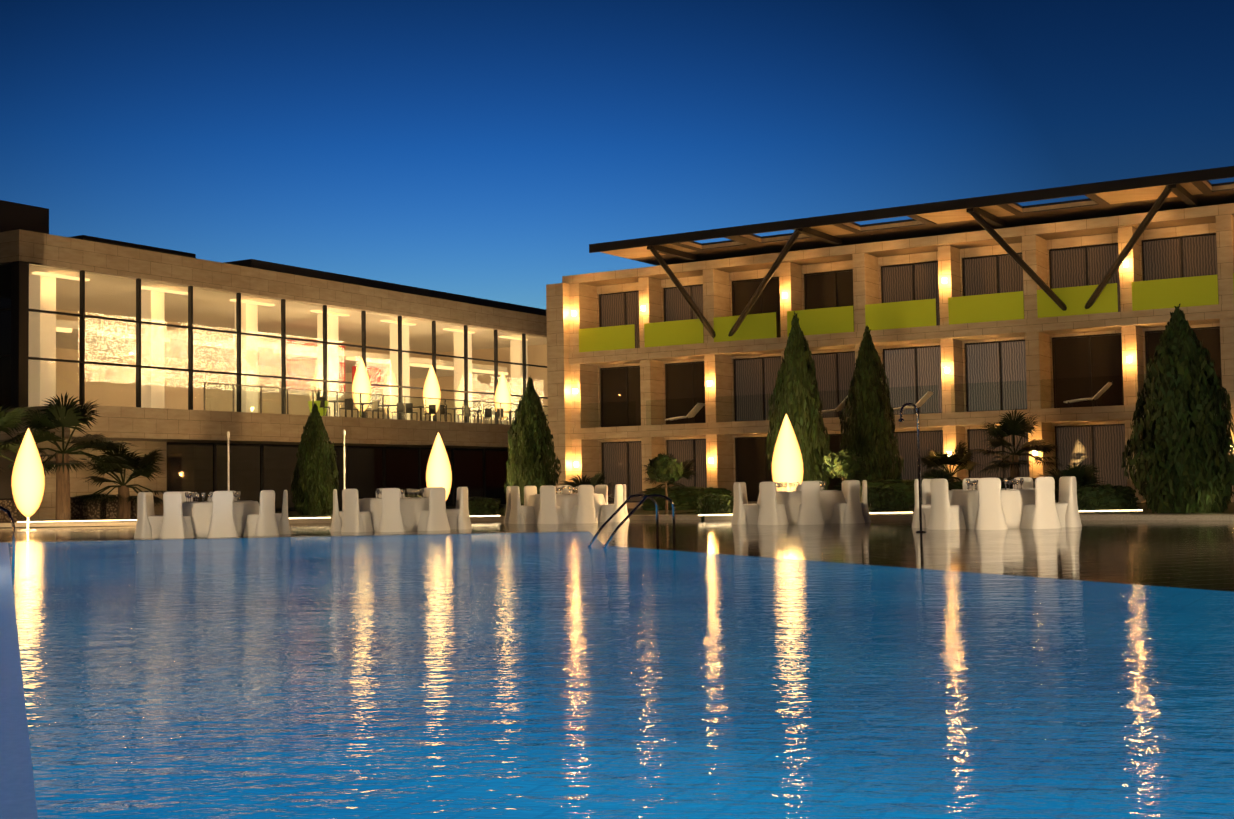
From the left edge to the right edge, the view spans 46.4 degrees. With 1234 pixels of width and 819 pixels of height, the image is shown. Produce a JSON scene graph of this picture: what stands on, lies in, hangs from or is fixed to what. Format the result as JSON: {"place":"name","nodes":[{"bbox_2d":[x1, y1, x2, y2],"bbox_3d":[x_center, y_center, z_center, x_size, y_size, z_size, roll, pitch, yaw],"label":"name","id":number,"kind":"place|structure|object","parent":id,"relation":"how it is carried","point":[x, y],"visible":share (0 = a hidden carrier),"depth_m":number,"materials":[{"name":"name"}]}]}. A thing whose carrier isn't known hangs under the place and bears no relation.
{"place":"outdoors","nodes":[
{"label":"outdoors","id":0,"kind":"place"},
{"bbox_2d":[0,506,14,561],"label":"pool handrail","id":1,"kind":"object","parent":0,"point":[13,531],"visible":0.78,"depth_m":21.36,"materials":[{"name":"silver metal"}]},
{"bbox_2d":[0,531,579,818],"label":"pool coping","id":2,"kind":"object","parent":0,"point":[17,796],"visible":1,"depth_m":6.45,"materials":[{"name":"grey stone"}]},
{"bbox_2d":[0,508,692,528],"bbox_3d":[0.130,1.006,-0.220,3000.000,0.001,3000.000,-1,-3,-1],"label":"ground","id":3,"kind":"structure","parent":0,"point":[123,526],"depth_m":45.26,"materials":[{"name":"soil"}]},
{"bbox_2d":[0,498,26,522],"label":"gabion planter","id":4,"kind":"object","parent":3,"relation":"on","point":[8,504],"visible":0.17,"depth_m":47.05,"materials":[{"name":"stone"}]},
{"bbox_2d":[0,403,54,474],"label":"palm","id":5,"kind":"object","parent":3,"relation":"on","point":[8,420],"visible":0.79,"depth_m":42.69,"materials":[{"name":"green plant"}]},
{"bbox_2d":[1,392,135,520],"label":"palm","id":6,"kind":"object","parent":3,"relation":"on","point":[75,417],"visible":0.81,"depth_m":46.43,"materials":[{"name":"green plant"}]},
{"bbox_2d":[70,497,105,519],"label":"gabion planter","id":7,"kind":"object","parent":3,"relation":"on","point":[85,512],"visible":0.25,"depth_m":50.05,"materials":[{"name":"stone"}]},
{"bbox_2d":[70,441,169,519],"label":"palm","id":8,"kind":"object","parent":3,"relation":"on","point":[139,464],"visible":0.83,"depth_m":49.40,"materials":[{"name":"green plant"}]},
{"bbox_2d":[106,496,137,519],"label":"gabion planter","id":9,"kind":"object","parent":3,"relation":"on","point":[112,510],"visible":0.15,"depth_m":50.06,"materials":[{"name":"stone"}]},
{"bbox_2d":[227,431,229,490],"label":"lamp post","id":10,"kind":"object","parent":3,"relation":"on","point":[228,434],"visible":0.6,"depth_m":49.66,"materials":[{"name":"white metal"}]},
{"bbox_2d":[0,200,547,519],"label":"hall building","id":11,"kind":"structure","parent":3,"relation":"on","point":[191,439],"depth_m":63.66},
{"bbox_2d":[28,266,547,424],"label":"hall glazing","id":12,"kind":"structure","parent":11,"relation":"attached to","point":[267,392],"depth_m":61.71,"materials":[{"name":"clear glass"}]},
{"bbox_2d":[78,312,543,420],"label":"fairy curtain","id":13,"kind":"object","parent":11,"relation":"attached to","point":[235,357],"depth_m":60.67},
{"bbox_2d":[308,384,328,415],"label":"terrace planter","id":14,"kind":"object","parent":11,"relation":"on","point":[321,411],"visible":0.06,"depth_m":62.19,"materials":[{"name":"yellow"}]},
{"bbox_2d":[352,357,370,417],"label":"floor lamp","id":15,"kind":"object","parent":11,"relation":"on","point":[361,383],"depth_m":65.36,"materials":[{"name":"white paint"}]},
{"bbox_2d":[204,382,547,423],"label":"balcony railing","id":16,"kind":"object","parent":11,"relation":"attached to","point":[337,392],"visible":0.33,"depth_m":63.06,"materials":[{"name":"metal"}]},
{"bbox_2d":[423,364,440,420],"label":"floor lamp","id":17,"kind":"object","parent":11,"relation":"on","point":[431,388],"depth_m":69.74,"materials":[{"name":"white paint"}]},
{"bbox_2d":[317,397,547,424],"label":"tables and chairs","id":18,"kind":"object","parent":11,"relation":"on","point":[375,406],"depth_m":67.72,"materials":[{"name":"grey"}]},
{"bbox_2d":[494,371,510,423],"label":"floor lamp","id":19,"kind":"object","parent":11,"relation":"on","point":[502,394],"depth_m":74.82,"materials":[{"name":"white paint"}]},
{"bbox_2d":[291,403,338,514],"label":"cypress tree","id":20,"kind":"object","parent":3,"relation":"on","point":[314,487],"visible":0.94,"depth_m":52.24,"materials":[{"name":"green plant"}]},
{"bbox_2d":[343,430,345,488],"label":"lamp post","id":21,"kind":"object","parent":3,"relation":"on","point":[344,432],"visible":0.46,"depth_m":49.71,"materials":[{"name":"white metal"}]},
{"bbox_2d":[426,432,451,500],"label":"outdoor lamp","id":22,"kind":"object","parent":3,"relation":"on","point":[438,472],"visible":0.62,"depth_m":48.45,"materials":[{"name":"white paint"}]},
{"bbox_2d":[468,496,503,515],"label":"hedge","id":23,"kind":"object","parent":3,"relation":"on","point":[477,506],"visible":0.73,"depth_m":43.75,"materials":[{"name":"green plant"}]},
{"bbox_2d":[504,375,560,505],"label":"cypress tree","id":24,"kind":"object","parent":3,"relation":"on","point":[531,460],"visible":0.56,"depth_m":50.32,"materials":[{"name":"green plant"}]},
{"bbox_2d":[556,472,616,503],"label":"palm","id":25,"kind":"object","parent":3,"relation":"on","point":[598,478],"visible":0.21,"depth_m":50.07,"materials":[{"name":"green plant"}]},
{"bbox_2d":[0,502,1233,526],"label":"garden kerb","id":26,"kind":"structure","parent":3,"relation":"on","point":[1144,514],"depth_m":40.35,"materials":[{"name":"concrete"}]},
{"bbox_2d":[17,510,1142,522],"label":"hedge led strips","id":27,"kind":"object","parent":26,"relation":"on","point":[499,515],"visible":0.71,"depth_m":43.06,"materials":[{"name":"white plastic"}]},
{"bbox_2d":[637,452,698,493],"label":"palm","id":28,"kind":"object","parent":3,"relation":"on","point":[687,465],"visible":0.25,"depth_m":54.69,"materials":[{"name":"green plant"}]},
{"bbox_2d":[640,486,731,513],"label":"hedge","id":29,"kind":"object","parent":3,"relation":"on","point":[682,497],"visible":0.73,"depth_m":49.81,"materials":[{"name":"green plant"}]},
{"bbox_2d":[694,493,733,519],"bbox_3d":[2.857,2.774,41.276,1.138,0.777,3.184,-1,-3,-1],"label":"hedge","id":30,"kind":"object","parent":3,"relation":"on","point":[706,503],"visible":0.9,"depth_m":39.83,"materials":[{"name":"green plant"}]},
{"bbox_2d":[766,311,830,489],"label":"cypress tree","id":31,"kind":"object","parent":3,"relation":"on","point":[797,400],"visible":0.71,"depth_m":44.45,"materials":[{"name":"green plant"}]},
{"bbox_2d":[839,325,904,481],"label":"cypress tree","id":32,"kind":"object","parent":3,"relation":"on","point":[868,436],"visible":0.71,"depth_m":49.36,"materials":[{"name":"green plant"}]},
{"bbox_2d":[860,485,909,513],"bbox_3d":[7.271,2.577,40.325,1.366,0.940,3.184,-1,-3,-1],"label":"hedge","id":33,"kind":"object","parent":3,"relation":"on","point":[885,499],"visible":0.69,"depth_m":38.86,"materials":[{"name":"green plant"}]},
{"bbox_2d":[546,166,1233,508],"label":"hotel building","id":34,"kind":"structure","parent":3,"relation":"on","point":[1031,296],"depth_m":53.64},
{"bbox_2d":[572,261,1131,466],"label":"wall lights","id":35,"kind":"object","parent":34,"relation":"attached to","point":[944,281],"visible":0.88,"depth_m":56.23},
{"bbox_2d":[580,370,1221,427],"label":"balcony railing","id":36,"kind":"object","parent":34,"relation":"attached to","point":[891,397],"visible":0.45,"depth_m":52.71,"materials":[{"name":"clear glass"}]},
{"bbox_2d":[665,379,1213,423],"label":"lounge chairs","id":37,"kind":"object","parent":34,"relation":"on","point":[926,396],"depth_m":53.82,"materials":[{"name":"white paint"}]},
{"bbox_2d":[833,479,962,507],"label":"hedge","id":38,"kind":"object","parent":3,"relation":"on","point":[905,484],"visible":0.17,"depth_m":45.88,"materials":[{"name":"green plant"}]},
{"bbox_2d":[909,470,959,509],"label":"palm","id":39,"kind":"object","parent":3,"relation":"on","point":[932,475],"visible":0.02,"depth_m":40.22,"materials":[{"name":"green plant"}]},
{"bbox_2d":[913,440,983,481],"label":"palm","id":40,"kind":"object","parent":3,"relation":"on","point":[961,458],"visible":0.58,"depth_m":51.68,"materials":[{"name":"green plant"}]},
{"bbox_2d":[998,476,1035,488],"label":"hedge","id":41,"kind":"object","parent":3,"relation":"on","point":[1007,485],"depth_m":43.92,"materials":[{"name":"green plant"}]},
{"bbox_2d":[971,409,1065,477],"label":"palm","id":42,"kind":"object","parent":3,"relation":"on","point":[1013,427],"visible":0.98,"depth_m":46.79,"materials":[{"name":"green plant"}]},
{"bbox_2d":[1038,462,1103,502],"bbox_3d":[11.950,2.295,37.858,2.449,1.865,2.656,-1,-3,-5],"label":"palm","id":43,"kind":"object","parent":3,"relation":"on","point":[1083,475],"visible":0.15,"depth_m":38.14,"materials":[{"name":"green plant"}]},
{"bbox_2d":[1055,483,1138,511],"bbox_3d":[12.556,2.402,38.380,1.821,0.903,3.184,-1,-3,-1],"label":"hedge","id":44,"kind":"object","parent":3,"relation":"on","point":[1108,496],"visible":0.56,"depth_m":36.92,"materials":[{"name":"green plant"}]},
{"bbox_2d":[1121,303,1233,513],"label":"cypress tree","id":45,"kind":"object","parent":3,"relation":"on","point":[1185,461],"visible":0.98,"depth_m":34.32,"materials":[{"name":"green plant"}]},
{"bbox_2d":[0,520,1233,591],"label":"deck paving","id":46,"kind":"structure","parent":0,"point":[1194,554],"depth_m":22.89,"materials":[{"name":"stone"}]},
{"bbox_2d":[11,428,44,530],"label":"outdoor lamp","id":47,"kind":"object","parent":46,"relation":"on","point":[28,481],"visible":1,"depth_m":40.36,"materials":[{"name":"white paint"}]},
{"bbox_2d":[134,492,162,537],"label":"chair","id":48,"kind":"object","parent":46,"relation":"on","point":[147,526],"visible":0.92,"depth_m":32.16,"materials":[{"name":"white fabric"}]},
{"bbox_2d":[145,492,162,515],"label":"chair","id":49,"kind":"object","parent":46,"relation":"on","point":[150,503],"visible":0.29,"depth_m":33.44,"materials":[{"name":"white fabric"}]},
{"bbox_2d":[159,492,194,537],"bbox_3d":[-9.706,2.325,31.829,0.646,1.020,0.704,-2,-3,13],"label":"chair","id":50,"kind":"object","parent":46,"relation":"on","point":[176,523],"visible":1,"depth_m":31.56,"materials":[{"name":"white fabric"}]},
{"bbox_2d":[181,491,192,501],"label":"chair","id":51,"kind":"object","parent":46,"relation":"on","point":[183,497],"visible":0.19,"depth_m":34.37,"materials":[{"name":"white fabric"}]},
{"bbox_2d":[182,491,259,536],"bbox_3d":[-9.298,2.399,33.182,2.293,1.002,2.290,-1,-3,-1],"label":"banquet table","id":52,"kind":"object","parent":46,"relation":"on","point":[199,514],"visible":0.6,"depth_m":32.33,"materials":[{"name":"white fabric"}]},
{"bbox_2d":[207,491,237,537],"bbox_3d":[-8.763,2.314,31.908,0.646,1.020,0.704,0,-3,-22],"label":"chair","id":53,"kind":"object","parent":46,"relation":"on","point":[222,523],"visible":1,"depth_m":31.64,"materials":[{"name":"white fabric"}]},
{"bbox_2d":[242,490,279,535],"bbox_3d":[-8.069,2.335,32.538,0.704,1.020,0.646,-3,-3,30],"label":"chair","id":54,"kind":"object","parent":46,"relation":"on","point":[263,522],"visible":1,"depth_m":32.33,"materials":[{"name":"white fabric"}]},
{"bbox_2d":[275,490,290,533],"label":"chair","id":55,"kind":"object","parent":46,"relation":"on","point":[282,520],"visible":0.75,"depth_m":33.23,"materials":[{"name":"white fabric"}]},
{"bbox_2d":[330,489,343,531],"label":"chair","id":56,"kind":"object","parent":46,"relation":"on","point":[337,520],"visible":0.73,"depth_m":34.66,"materials":[{"name":"white fabric"}]},
{"bbox_2d":[342,489,344,510],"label":"chair","id":57,"kind":"object","parent":46,"relation":"on","point":[343,499],"visible":0.1,"depth_m":35.73,"materials":[{"name":"white fabric"}]},
{"bbox_2d":[341,489,373,531],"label":"chair","id":58,"kind":"object","parent":46,"relation":"on","point":[355,519],"visible":1,"depth_m":33.84,"materials":[{"name":"white fabric"}]},
{"bbox_2d":[378,488,405,531],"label":"chair","id":59,"kind":"object","parent":46,"relation":"on","point":[391,519],"visible":1,"depth_m":33.56,"materials":[{"name":"white fabric"}]},
{"bbox_2d":[359,488,428,530],"bbox_3d":[-5.291,2.438,35.224,2.293,1.002,2.290,0,-3,-22],"label":"banquet table","id":60,"kind":"object","parent":46,"relation":"on","point":[412,508],"visible":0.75,"depth_m":34.27,"materials":[{"name":"white fabric"}]},
{"bbox_2d":[423,487,431,496],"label":"chair","id":61,"kind":"object","parent":46,"relation":"on","point":[426,492],"visible":0.08,"depth_m":36.75,"materials":[{"name":"white fabric"}]},
{"bbox_2d":[417,487,449,530],"bbox_3d":[-4.397,2.361,34.226,0.646,1.020,0.704,2,-4,-42],"label":"chair","id":62,"kind":"object","parent":46,"relation":"on","point":[434,517],"visible":1,"depth_m":34.01,"materials":[{"name":"white fabric"}]},
{"bbox_2d":[446,487,460,509],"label":"chair","id":63,"kind":"object","parent":46,"relation":"on","point":[458,498],"visible":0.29,"depth_m":36.09,"materials":[{"name":"white fabric"}]},
{"bbox_2d":[446,487,471,528],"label":"chair","id":64,"kind":"object","parent":46,"relation":"on","point":[459,518],"visible":0.96,"depth_m":34.74,"materials":[{"name":"white fabric"}]},
{"bbox_2d":[504,486,525,522],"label":"chair","id":65,"kind":"object","parent":46,"relation":"on","point":[508,503],"visible":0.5,"depth_m":39.82,"materials":[{"name":"white fabric"}]},
{"bbox_2d":[508,486,535,523],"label":"chair","id":66,"kind":"object","parent":46,"relation":"on","point":[519,514],"visible":0.98,"depth_m":38.85,"materials":[{"name":"white fabric"}]},
{"bbox_2d":[524,486,536,505],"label":"chair","id":67,"kind":"object","parent":46,"relation":"on","point":[529,490],"visible":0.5,"depth_m":40.90,"materials":[{"name":"white fabric"}]},
{"bbox_2d":[537,485,563,523],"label":"chair","id":68,"kind":"object","parent":46,"relation":"on","point":[550,512],"visible":1,"depth_m":38.19,"materials":[{"name":"white fabric"}]},
{"bbox_2d":[557,485,571,493],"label":"chair","id":69,"kind":"object","parent":46,"relation":"on","point":[566,486],"visible":0.19,"depth_m":41.31,"materials":[{"name":"white fabric"}]},
{"bbox_2d":[527,486,605,522],"bbox_3d":[-1.390,2.610,39.760,2.293,1.002,2.290,2,-4,-43],"label":"banquet table","id":70,"kind":"object","parent":46,"relation":"on","point":[566,500],"visible":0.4,"depth_m":39.01,"materials":[{"name":"white fabric"}]},
{"bbox_2d":[570,485,597,523],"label":"chair","id":71,"kind":"object","parent":46,"relation":"on","point":[583,511],"visible":1,"depth_m":38.22,"materials":[{"name":"white fabric"}]},
{"bbox_2d":[595,485,607,503],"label":"chair","id":72,"kind":"object","parent":46,"relation":"on","point":[601,489],"visible":0.33,"depth_m":40.96,"materials":[{"name":"white fabric"}]},
{"bbox_2d":[598,484,626,521],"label":"chair","id":73,"kind":"object","parent":46,"relation":"on","point":[607,511],"visible":0.88,"depth_m":38.87,"materials":[{"name":"white fabric"}]},
{"bbox_2d":[623,484,629,520],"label":"chair","id":74,"kind":"object","parent":46,"relation":"on","point":[624,499],"visible":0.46,"depth_m":39.81,"materials":[{"name":"white fabric"}]},
{"bbox_2d":[588,494,675,547],"bbox_3d":[0.183,1.893,23.567,1.416,0.997,0.642,0,-3,-25],"label":"pool ladder","id":75,"kind":"object","parent":46,"relation":"on","point":[631,513],"visible":0.98,"depth_m":23.58,"materials":[{"name":"silver metal"}]},
{"bbox_2d":[646,454,683,514],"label":"tree","id":76,"kind":"object","parent":46,"relation":"on","point":[664,469],"visible":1,"depth_m":42.51,"materials":[{"name":"green plant"}]},
{"bbox_2d":[740,482,747,503],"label":"chair","id":77,"kind":"object","parent":46,"relation":"on","point":[744,492],"visible":0.29,"depth_m":36.05,"materials":[{"name":"white fabric"}]},
{"bbox_2d":[731,482,758,524],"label":"chair","id":78,"kind":"object","parent":46,"relation":"on","point":[745,514],"visible":0.96,"depth_m":34.78,"materials":[{"name":"white fabric"}]},
{"bbox_2d":[757,482,788,524],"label":"chair","id":79,"kind":"object","parent":46,"relation":"on","point":[772,511],"visible":1,"depth_m":34.01,"materials":[{"name":"white plastic"}]},
{"bbox_2d":[772,414,803,490],"bbox_3d":[4.719,1.561,39.850,0.880,2.900,0.880,-1,-3,-1],"label":"lamp","id":80,"kind":"object","parent":46,"relation":"on","point":[787,463],"visible":0.71,"depth_m":39.55,"materials":[{"name":"white paint"}]},
{"bbox_2d":[757,481,845,523],"bbox_3d":[4.502,2.277,35.324,2.290,1.002,2.293,-2,-3,26],"label":"banquet table","id":81,"kind":"object","parent":46,"relation":"on","point":[790,500],"visible":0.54,"depth_m":34.39,"materials":[{"name":"white fabric"}]},
{"bbox_2d":[797,481,824,524],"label":"chair","id":82,"kind":"object","parent":46,"relation":"on","point":[810,511],"visible":1,"depth_m":33.63,"materials":[{"name":"white plastic"}]},
{"bbox_2d":[842,480,848,502],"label":"chair","id":83,"kind":"object","parent":46,"relation":"on","point":[844,486],"visible":0.25,"depth_m":36.18,"materials":[{"name":"white plastic"}]},
{"bbox_2d":[831,480,864,523],"bbox_3d":[5.468,2.199,34.315,0.646,1.020,0.704,2,-4,-44],"label":"chair","id":84,"kind":"object","parent":46,"relation":"on","point":[849,511],"visible":1,"depth_m":34.09,"materials":[{"name":"white plastic"}]},
{"bbox_2d":[860,480,870,521],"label":"chair","id":85,"kind":"object","parent":46,"relation":"on","point":[864,507],"visible":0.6,"depth_m":34.95,"materials":[{"name":"white plastic"}]},
{"bbox_2d":[898,403,925,531],"bbox_3d":[5.649,1.108,27.565,0.480,2.484,0.200,-1,-3,-1],"label":"pool shower","id":86,"kind":"object","parent":46,"relation":"on","point":[918,448],"visible":1,"depth_m":27.56,"materials":[{"name":"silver metal"}]},
{"bbox_2d":[912,479,930,527],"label":"chair","id":87,"kind":"object","parent":46,"relation":"on","point":[926,509],"visible":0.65,"depth_m":29.86,"materials":[{"name":"white plastic"}]},
{"bbox_2d":[922,479,930,504],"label":"chair","id":88,"kind":"object","parent":46,"relation":"on","point":[926,494],"visible":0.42,"depth_m":30.89,"materials":[{"name":"white fabric"}]},
{"bbox_2d":[928,479,965,529],"bbox_3d":[6.680,1.904,29.086,0.704,1.020,0.646,1,-4,-35],"label":"chair","id":89,"kind":"object","parent":46,"relation":"on","point":[945,514],"visible":1,"depth_m":28.87,"materials":[{"name":"white fabric"}]},
{"bbox_2d":[962,478,979,489],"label":"chair","id":90,"kind":"object","parent":46,"relation":"on","point":[964,484],"visible":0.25,"depth_m":31.41,"materials":[{"name":"white fabric"}]},
{"bbox_2d":[974,478,1007,529],"bbox_3d":[7.408,1.862,28.525,0.646,1.020,0.704,-2,-3,19],"label":"chair","id":91,"kind":"object","parent":46,"relation":"on","point":[990,514],"visible":1,"depth_m":28.25,"materials":[{"name":"white fabric"}]},
{"bbox_2d":[949,478,1034,528],"bbox_3d":[7.832,1.934,29.861,2.290,1.002,2.293,-1,-3,5],"label":"banquet table","id":92,"kind":"object","parent":46,"relation":"on","point":[1014,501],"visible":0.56,"depth_m":28.95,"materials":[{"name":"white fabric"}]},
{"bbox_2d":[1013,477,1032,488],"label":"chair","id":93,"kind":"object","parent":46,"relation":"on","point":[1027,482],"visible":0.27,"depth_m":31.05,"materials":[{"name":"white fabric"}]},
{"bbox_2d":[1020,477,1061,528],"bbox_3d":[8.375,1.851,28.618,0.646,1.020,0.704,0,-3,-21],"label":"chair","id":94,"kind":"object","parent":46,"relation":"on","point":[1041,513],"visible":1,"depth_m":28.36,"materials":[{"name":"white fabric"}]},
{"bbox_2d":[1058,476,1069,502],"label":"chair","id":95,"kind":"object","parent":46,"relation":"on","point":[1063,489],"visible":0.31,"depth_m":30.21,"materials":[{"name":"white fabric"}]},
{"bbox_2d":[1055,476,1081,526],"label":"chair","id":96,"kind":"object","parent":46,"relation":"on","point":[1068,514],"visible":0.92,"depth_m":28.98,"materials":[{"name":"white fabric"}]},
{"bbox_2d":[0,0,1233,308],"label":"sky","id":97,"kind":"structure","parent":0,"point":[472,148],"materials":[{"name":"blue"}]},
{"bbox_2d":[8,532,1233,818],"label":"pool water","id":98,"kind":"structure","parent":0,"point":[518,676],"depth_m":7.13,"materials":[{"name":"blue liquid"}]},
{"bbox_2d":[821,449,867,480],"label":"shrub","id":99,"kind":"object","parent":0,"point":[845,465],"visible":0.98,"depth_m":40.61,"materials":[{"name":"green plant"}]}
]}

